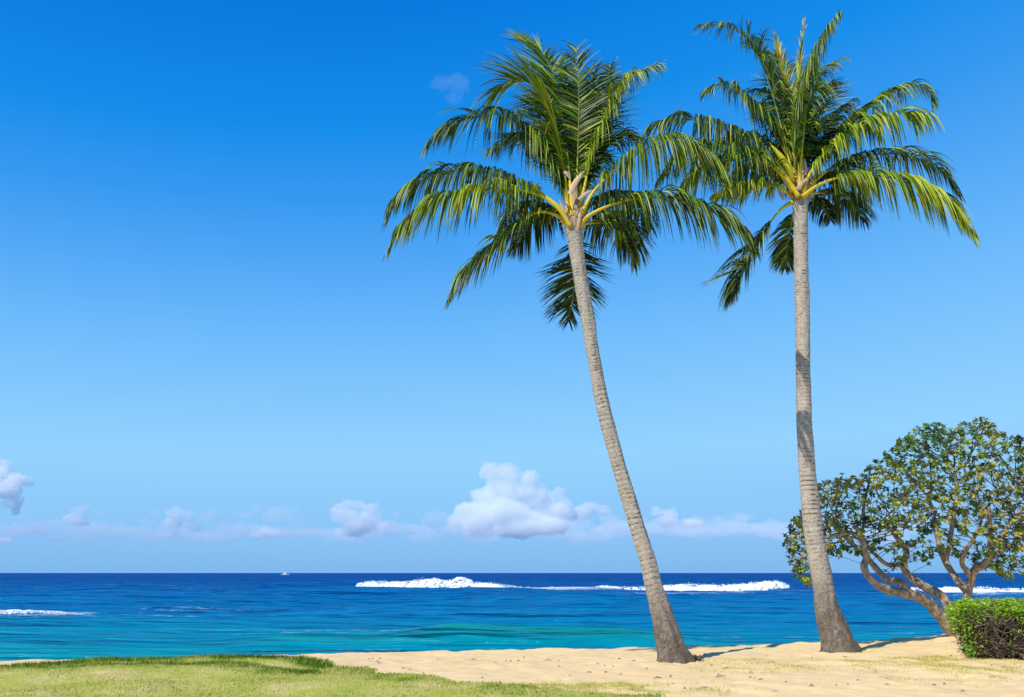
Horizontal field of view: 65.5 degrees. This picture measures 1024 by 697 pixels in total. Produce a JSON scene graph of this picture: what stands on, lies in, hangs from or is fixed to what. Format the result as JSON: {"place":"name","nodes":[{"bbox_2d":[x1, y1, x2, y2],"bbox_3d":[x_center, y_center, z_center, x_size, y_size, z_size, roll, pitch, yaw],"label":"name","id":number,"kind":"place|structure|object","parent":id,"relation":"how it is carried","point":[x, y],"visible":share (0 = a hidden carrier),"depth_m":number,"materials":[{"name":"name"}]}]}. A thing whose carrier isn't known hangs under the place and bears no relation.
{"place":"outdoors","nodes":[
{"label":"outdoors","id":0,"kind":"place"},
{"bbox_2d":[0,573,1023,660],"bbox_3d":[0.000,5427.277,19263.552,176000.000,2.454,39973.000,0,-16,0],"label":"sea","id":1,"kind":"structure","parent":0,"point":[133,615],"depth_m":63.88,"materials":[{"name":"liquid"}]},
{"bbox_2d":[0,609,86,614],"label":"breaking wave","id":2,"kind":"object","parent":1,"relation":"on","point":[12,611],"visible":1,"depth_m":60.74,"materials":[{"name":"liquid"}]},
{"bbox_2d":[356,577,520,587],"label":"breaking wave","id":3,"kind":"object","parent":1,"relation":"on","point":[456,582],"visible":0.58,"depth_m":154.00,"materials":[{"name":"liquid"}]},
{"bbox_2d":[596,580,789,590],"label":"breaking wave","id":4,"kind":"object","parent":1,"relation":"on","point":[766,585],"visible":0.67,"depth_m":148.78,"materials":[{"name":"liquid"}]},
{"bbox_2d":[911,586,1023,592],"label":"breaking wave","id":5,"kind":"object","parent":1,"relation":"on","point":[956,589],"visible":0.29,"depth_m":140.16,"materials":[{"name":"liquid"}]},
{"bbox_2d":[0,634,1023,696],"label":"beach","id":6,"kind":"structure","parent":0,"point":[533,665],"depth_m":13.62,"materials":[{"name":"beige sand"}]},
{"bbox_2d":[0,653,681,696],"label":"lawn","id":7,"kind":"structure","parent":6,"relation":"on","point":[219,674],"depth_m":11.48,"materials":[{"name":"green plant"}]},
{"bbox_2d":[381,27,762,663],"bbox_3d":[1.089,-1.382,17.749,8.028,15.655,4.093,0,-16,0],"label":"coconut palm","id":8,"kind":"object","parent":6,"relation":"on","point":[560,136],"visible":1,"depth_m":17.79,"materials":[{"name":"green plant"}]},
{"bbox_2d":[327,655,1004,691],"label":"beach litter","id":9,"kind":"object","parent":6,"relation":"on","point":[670,675],"visible":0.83,"depth_m":12.89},
{"bbox_2d":[693,654,702,660],"bbox_3d":[3.464,5.848,15.084,0.339,0.138,0.177,0,-16,0],"label":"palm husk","id":10,"kind":"object","parent":6,"relation":"on","point":[698,658],"visible":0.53,"depth_m":15.04,"materials":[{"name":"plant"}]},
{"bbox_2d":[636,9,980,652],"bbox_3d":[7.651,-1.327,19.775,8.665,16.739,4.115,0,-16,0],"label":"coconut palm","id":11,"kind":"object","parent":6,"relation":"on","point":[795,155],"visible":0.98,"depth_m":20.10,"materials":[{"name":"green plant"}]},
{"bbox_2d":[781,416,1023,636],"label":"heliotrope tree","id":12,"kind":"object","parent":6,"relation":"on","point":[929,603],"visible":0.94,"depth_m":20.15,"materials":[{"name":"green plant"}]},
{"bbox_2d":[943,595,1023,659],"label":"clipped hedge","id":13,"kind":"object","parent":6,"relation":"on","point":[982,630],"visible":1,"depth_m":15.11,"materials":[{"name":"green plant"}]},
{"bbox_2d":[0,0,1023,572],"label":"sky","id":14,"kind":"structure","parent":0,"point":[212,360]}
]}

